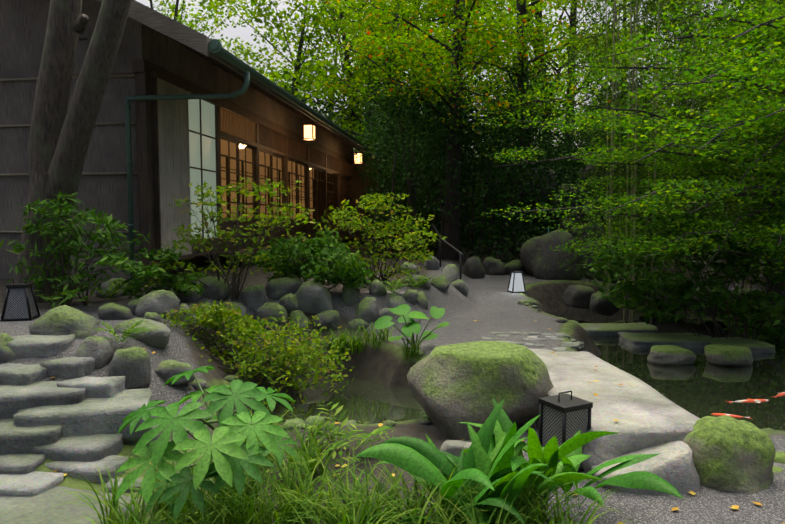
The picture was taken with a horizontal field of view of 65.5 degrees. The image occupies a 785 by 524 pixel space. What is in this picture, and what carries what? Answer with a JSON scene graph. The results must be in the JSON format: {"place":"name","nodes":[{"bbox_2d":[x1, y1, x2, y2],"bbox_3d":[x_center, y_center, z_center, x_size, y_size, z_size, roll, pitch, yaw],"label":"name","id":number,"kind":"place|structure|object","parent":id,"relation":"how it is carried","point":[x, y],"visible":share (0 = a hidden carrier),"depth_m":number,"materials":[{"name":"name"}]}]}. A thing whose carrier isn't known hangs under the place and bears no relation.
{"place":"outdoors","nodes":[
{"label":"outdoors","id":0,"kind":"place"},
{"bbox_2d":[132,37,364,284],"bbox_3d":[-1.871,-1.913,14.327,1.471,3.619,14.450,1,4,8],"label":"frame","id":1,"kind":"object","parent":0,"point":[237,125],"depth_m":11.38,"materials":[{"name":"brown wood"}]},
{"bbox_2d":[157,78,191,255],"bbox_3d":[-3.054,-1.249,8.396,0.130,2.340,0.905,1,4,8],"label":"house shutter box","id":2,"kind":"object","parent":1,"relation":"attached to","point":[173,131],"visible":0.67,"depth_m":8.35,"materials":[{"name":"grey wood"}]},
{"bbox_2d":[150,71,193,261],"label":"shutter trim","id":3,"kind":"structure","parent":2,"relation":"attached to","point":[154,75],"depth_m":7.94,"materials":[{"name":"wood"}]},
{"bbox_2d":[188,99,216,238],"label":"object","id":4,"kind":"object","parent":1,"relation":"attached to","point":[208,129],"depth_m":9.49,"materials":[{"name":"white paper"}]},
{"bbox_2d":[0,231,784,523],"bbox_3d":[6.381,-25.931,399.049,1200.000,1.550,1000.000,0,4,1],"label":"ground","id":5,"kind":"structure","parent":0,"point":[490,303],"depth_m":5.78,"materials":[{"name":"grey gravel"}]},
{"bbox_2d":[0,278,40,321],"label":"lantern frame","id":6,"kind":"object","parent":5,"relation":"on","point":[25,285],"visible":0.83,"depth_m":5.47,"materials":[{"name":"black metal"}]},
{"bbox_2d":[4,287,37,318],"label":"lantern panels","id":7,"kind":"object","parent":6,"relation":"on","point":[16,306],"visible":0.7,"depth_m":5.47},
{"bbox_2d":[12,0,131,302],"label":"tree trunk","id":8,"kind":"object","parent":5,"relation":"on","point":[60,136],"visible":0.79,"depth_m":6.35,"materials":[{"name":"brown plant"}]},
{"bbox_2d":[0,191,149,308],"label":"nandina shrub","id":9,"kind":"object","parent":5,"relation":"on","point":[110,259],"depth_m":6.06,"materials":[{"name":"green plant"}]},
{"bbox_2d":[0,334,159,523],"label":"stone steps","id":10,"kind":"structure","parent":5,"relation":"on","point":[71,424],"depth_m":3.73,"materials":[{"name":"grey stone"}]},
{"bbox_2d":[118,246,205,298],"bbox_3d":[-2.331,0.167,6.465,0.817,0.659,1.179,2,4,24],"label":"shrub","id":11,"kind":"object","parent":5,"relation":"on","point":[159,272],"depth_m":6.34,"materials":[{"name":"green plant"}]},
{"bbox_2d":[0,0,352,283],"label":"bark house walls","id":12,"kind":"structure","parent":5,"relation":"on","point":[23,25],"depth_m":8.02,"materials":[{"name":"brown wood"}]},
{"bbox_2d":[0,74,138,233],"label":"wall battens","id":13,"kind":"object","parent":12,"relation":"attached to","point":[109,123],"depth_m":7.95,"materials":[{"name":"brown wood"}]},
{"bbox_2d":[71,72,139,252],"bbox_3d":[-2.920,-1.737,14.684,1.300,2.320,13.600,1,4,8],"label":"batten","id":14,"kind":"object","parent":12,"relation":"attached to","point":[110,74],"depth_m":7.92,"materials":[{"name":"brown wood"}]},
{"bbox_2d":[96,0,379,159],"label":"house roof","id":15,"kind":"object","parent":12,"relation":"on","point":[170,27],"visible":0.58,"depth_m":6.92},
{"bbox_2d":[124,39,382,284],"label":"house gutter pipes","id":16,"kind":"object","parent":12,"relation":"attached to","point":[215,46],"visible":0.92,"depth_m":7.82,"materials":[{"name":"green metal"}]},
{"bbox_2d":[221,139,313,218],"bbox_3d":[-3.447,-1.786,15.258,0.001,2.240,12.600,1,4,8],"label":"house shoji","id":17,"kind":"object","parent":12,"relation":"in","point":[225,143],"depth_m":15.06,"materials":[{"name":"brown wood"}]},
{"bbox_2d":[221,155,314,218],"bbox_3d":[-3.421,-1.556,15.260,0.045,1.780,12.620,1,4,8],"label":"house shoji lattice","id":18,"kind":"object","parent":17,"relation":"attached to","point":[242,181],"depth_m":16.17,"materials":[{"name":"brown wood"}]},
{"bbox_2d":[302,118,315,139],"bbox_3d":[-1.748,-2.869,12.829,0.240,0.590,0.240,1,4,8],"label":"lantern frame","id":19,"kind":"object","parent":12,"relation":"hanging from","point":[312,138],"visible":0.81,"depth_m":12.74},
{"bbox_2d":[304,125,314,138],"bbox_3d":[-1.748,-2.729,12.839,0.192,0.264,0.192,1,4,8],"label":"paper lantern","id":20,"kind":"object","parent":19,"relation":"in","point":[307,131],"visible":0.79,"depth_m":12.75,"materials":[{"name":"white paper"}]},
{"bbox_2d":[353,152,362,163],"bbox_3d":[-1.022,-3.233,18.168,0.240,0.590,0.240,1,4,8],"label":"lantern frame","id":21,"kind":"object","parent":12,"relation":"hanging from","point":[360,162],"visible":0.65,"depth_m":18.08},
{"bbox_2d":[355,153,361,161],"bbox_3d":[-1.022,-3.093,18.177,0.192,0.264,0.192,1,4,8],"label":"paper lantern","id":22,"kind":"object","parent":21,"relation":"in","point":[358,157],"visible":0.71,"depth_m":18.08,"materials":[{"name":"white paper"}]},
{"bbox_2d":[115,365,297,520],"bbox_3d":[-0.912,0.969,2.957,0.901,0.768,1.086,0,4,1],"label":"fatsia","id":23,"kind":"object","parent":5,"relation":"on","point":[237,452],"depth_m":2.67,"materials":[{"name":"green plant"}]},
{"bbox_2d":[127,175,318,301],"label":"house shrub","id":24,"kind":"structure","parent":5,"relation":"on","point":[269,188],"depth_m":6.88,"materials":[{"name":"green plant"}]},
{"bbox_2d":[0,255,468,388],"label":"rocks","id":25,"kind":"object","parent":5,"relation":"on","point":[296,296],"visible":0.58,"depth_m":6.69,"materials":[{"name":"stone"}]},
{"bbox_2d":[35,271,436,482],"bbox_3d":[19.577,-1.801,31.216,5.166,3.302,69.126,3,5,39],"label":"ferns","id":26,"kind":"object","parent":5,"relation":"on","point":[375,432],"visible":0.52,"depth_m":4.03,"materials":[{"name":"green plant"}]},
{"bbox_2d":[159,299,353,409],"bbox_3d":[-1.360,0.919,5.793,2.085,1.070,1.382,0,4,1],"label":"shrub","id":27,"kind":"object","parent":5,"relation":"on","point":[250,328],"depth_m":5.63,"materials":[{"name":"green plant"}]},
{"bbox_2d":[234,226,373,291],"bbox_3d":[-1.094,-0.015,7.454,1.773,0.841,1.246,0,4,1],"label":"camellia shrub","id":28,"kind":"object","parent":5,"relation":"on","point":[350,271],"depth_m":7.29,"materials":[{"name":"green plant"}]},
{"bbox_2d":[52,312,632,523],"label":"grass","id":29,"kind":"structure","parent":5,"relation":"on","point":[293,503],"depth_m":2.85,"materials":[{"name":"green plant"}]},
{"bbox_2d":[314,192,445,283],"bbox_3d":[-0.185,-0.282,8.524,1.835,1.406,1.523,0,4,1],"label":"house shrub","id":30,"kind":"object","parent":5,"relation":"on","point":[406,240],"depth_m":8.53,"materials":[{"name":"green plant"}]},
{"bbox_2d":[190,300,571,429],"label":"loose stones","id":31,"kind":"object","parent":5,"relation":"on","point":[424,420],"visible":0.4,"depth_m":4.56,"materials":[{"name":"grey stone"}]},
{"bbox_2d":[375,304,449,349],"bbox_3d":[0.199,0.669,6.212,0.775,0.509,0.587,0,4,1],"label":"taro","id":32,"kind":"object","parent":5,"relation":"on","point":[410,329],"depth_m":6.27,"materials":[{"name":"green plant"}]},
{"bbox_2d":[51,296,784,523],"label":"fallen leaves","id":33,"kind":"object","parent":5,"relation":"on","point":[673,508],"visible":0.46,"depth_m":3.57,"materials":[{"name":"yellow plant"}]},
{"bbox_2d":[433,224,463,279],"bbox_3d":[0.955,-0.119,11.020,0.063,1.108,2.609,0,4,-7],"label":"handrail","id":34,"kind":"object","parent":5,"relation":"on","point":[458,251],"visible":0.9,"depth_m":10.38,"materials":[{"name":"black metal"}]},
{"bbox_2d":[294,0,632,260],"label":"tall trees","id":35,"kind":"object","parent":5,"relation":"on","point":[495,51],"depth_m":13.75,"materials":[{"name":"green plant"}]},
{"bbox_2d":[147,0,784,238],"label":"trees","id":36,"kind":"object","parent":5,"relation":"on","point":[311,68],"depth_m":26.27,"materials":[{"name":"green plant"}]},
{"bbox_2d":[272,64,671,269],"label":"evergreens","id":37,"kind":"object","parent":5,"relation":"on","point":[558,167],"depth_m":14.12,"materials":[{"name":"green plant"}]},
{"bbox_2d":[507,268,525,292],"bbox_3d":[2.065,0.302,10.157,0.240,0.414,0.242,-1,4,-11],"label":"lantern frame","id":38,"kind":"object","parent":5,"relation":"on","point":[521,272],"visible":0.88,"depth_m":10.08,"materials":[{"name":"black metal"}]},
{"bbox_2d":[508,273,523,291],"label":"path lantern panels","id":39,"kind":"object","parent":38,"relation":"on","point":[518,284],"visible":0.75,"depth_m":10.08,"materials":[{"name":"white paper"}]},
{"bbox_2d":[355,397,683,523],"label":"aspidistra leaves","id":40,"kind":"object","parent":5,"relation":"on","point":[427,461],"visible":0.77,"depth_m":2.87,"materials":[{"name":"green plant"}]},
{"bbox_2d":[314,157,750,243],"bbox_3d":[15.697,-1.261,12.175,37.190,3.450,17.090,0,4,1],"label":"boundary fence","id":41,"kind":"object","parent":5,"relation":"on","point":[359,186],"depth_m":20.83,"materials":[{"name":"brown wood"}]},
{"bbox_2d":[482,332,583,351],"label":"paving stones","id":42,"kind":"object","parent":5,"relation":"on","point":[579,345],"visible":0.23,"depth_m":6.67,"materials":[{"name":"stone"}]},
{"bbox_2d":[327,117,784,245],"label":"boundary hedge leaves","id":43,"kind":"object","parent":5,"relation":"on","point":[357,169],"depth_m":19.34,"materials":[{"name":"green plant"}]},
{"bbox_2d":[538,390,592,472],"bbox_3d":[1.044,1.019,3.701,0.224,0.474,0.224,-2,4,-28],"label":"lantern frame","id":44,"kind":"object","parent":5,"relation":"on","point":[565,403],"visible":0.6,"depth_m":3.65,"materials":[{"name":"black metal"}]},
{"bbox_2d":[542,405,587,467],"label":"lantern panels","id":45,"kind":"object","parent":44,"relation":"on","point":[576,421],"visible":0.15,"depth_m":3.63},
{"bbox_2d":[440,440,700,494],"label":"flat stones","id":46,"kind":"object","parent":5,"relation":"on","point":[672,464],"visible":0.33,"depth_m":3.39,"materials":[{"name":"grey stone"}]},
{"bbox_2d":[407,341,784,493],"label":"mossy boulders","id":47,"kind":"object","parent":5,"relation":"on","point":[451,386],"visible":0.73,"depth_m":4.19,"materials":[{"name":"stone"}]},
{"bbox_2d":[528,348,699,472],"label":"stone bridge","id":48,"kind":"structure","parent":5,"relation":"on","point":[645,414],"depth_m":4.04,"materials":[{"name":"grey stone"}]},
{"bbox_2d":[463,157,784,330],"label":"rocks","id":49,"kind":"object","parent":5,"relation":"on","point":[538,258],"visible":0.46,"depth_m":11.99,"materials":[{"name":"stone"}]},
{"bbox_2d":[479,0,784,321],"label":"maple","id":50,"kind":"object","parent":5,"relation":"on","point":[771,124],"depth_m":7.34,"materials":[{"name":"green plant"}]},
{"bbox_2d":[572,320,775,353],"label":"pond rock slabs","id":51,"kind":"structure","parent":5,"relation":"on","point":[643,334],"depth_m":8.08,"materials":[{"name":"stone"}]},
{"bbox_2d":[588,208,784,344],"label":"shrub","id":52,"kind":"object","parent":5,"relation":"on","point":[646,283],"depth_m":8.08,"materials":[{"name":"green plant"}]},
{"bbox_2d":[605,0,783,317],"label":"bamboo culms","id":53,"kind":"object","parent":5,"relation":"on","point":[633,190],"visible":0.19,"depth_m":10.75,"materials":[{"name":"green plant"}]},
{"bbox_2d":[550,0,784,288],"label":"bamboo leaves","id":54,"kind":"object","parent":53,"relation":"attached to","point":[651,5],"visible":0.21,"depth_m":11.27,"materials":[{"name":"green plant"}]},
{"bbox_2d":[135,0,770,190],"label":"sky","id":55,"kind":"structure","parent":0,"point":[244,33],"materials":[{"name":"white"}]},
{"bbox_2d":[236,307,784,430],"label":"pond water","id":56,"kind":"structure","parent":0,"point":[701,386],"depth_m":6.03,"materials":[{"name":"green liquid"}]},
{"bbox_2d":[711,392,784,417],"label":"koi fish","id":57,"kind":"object","parent":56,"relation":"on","point":[755,400],"visible":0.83,"depth_m":5.52}
]}

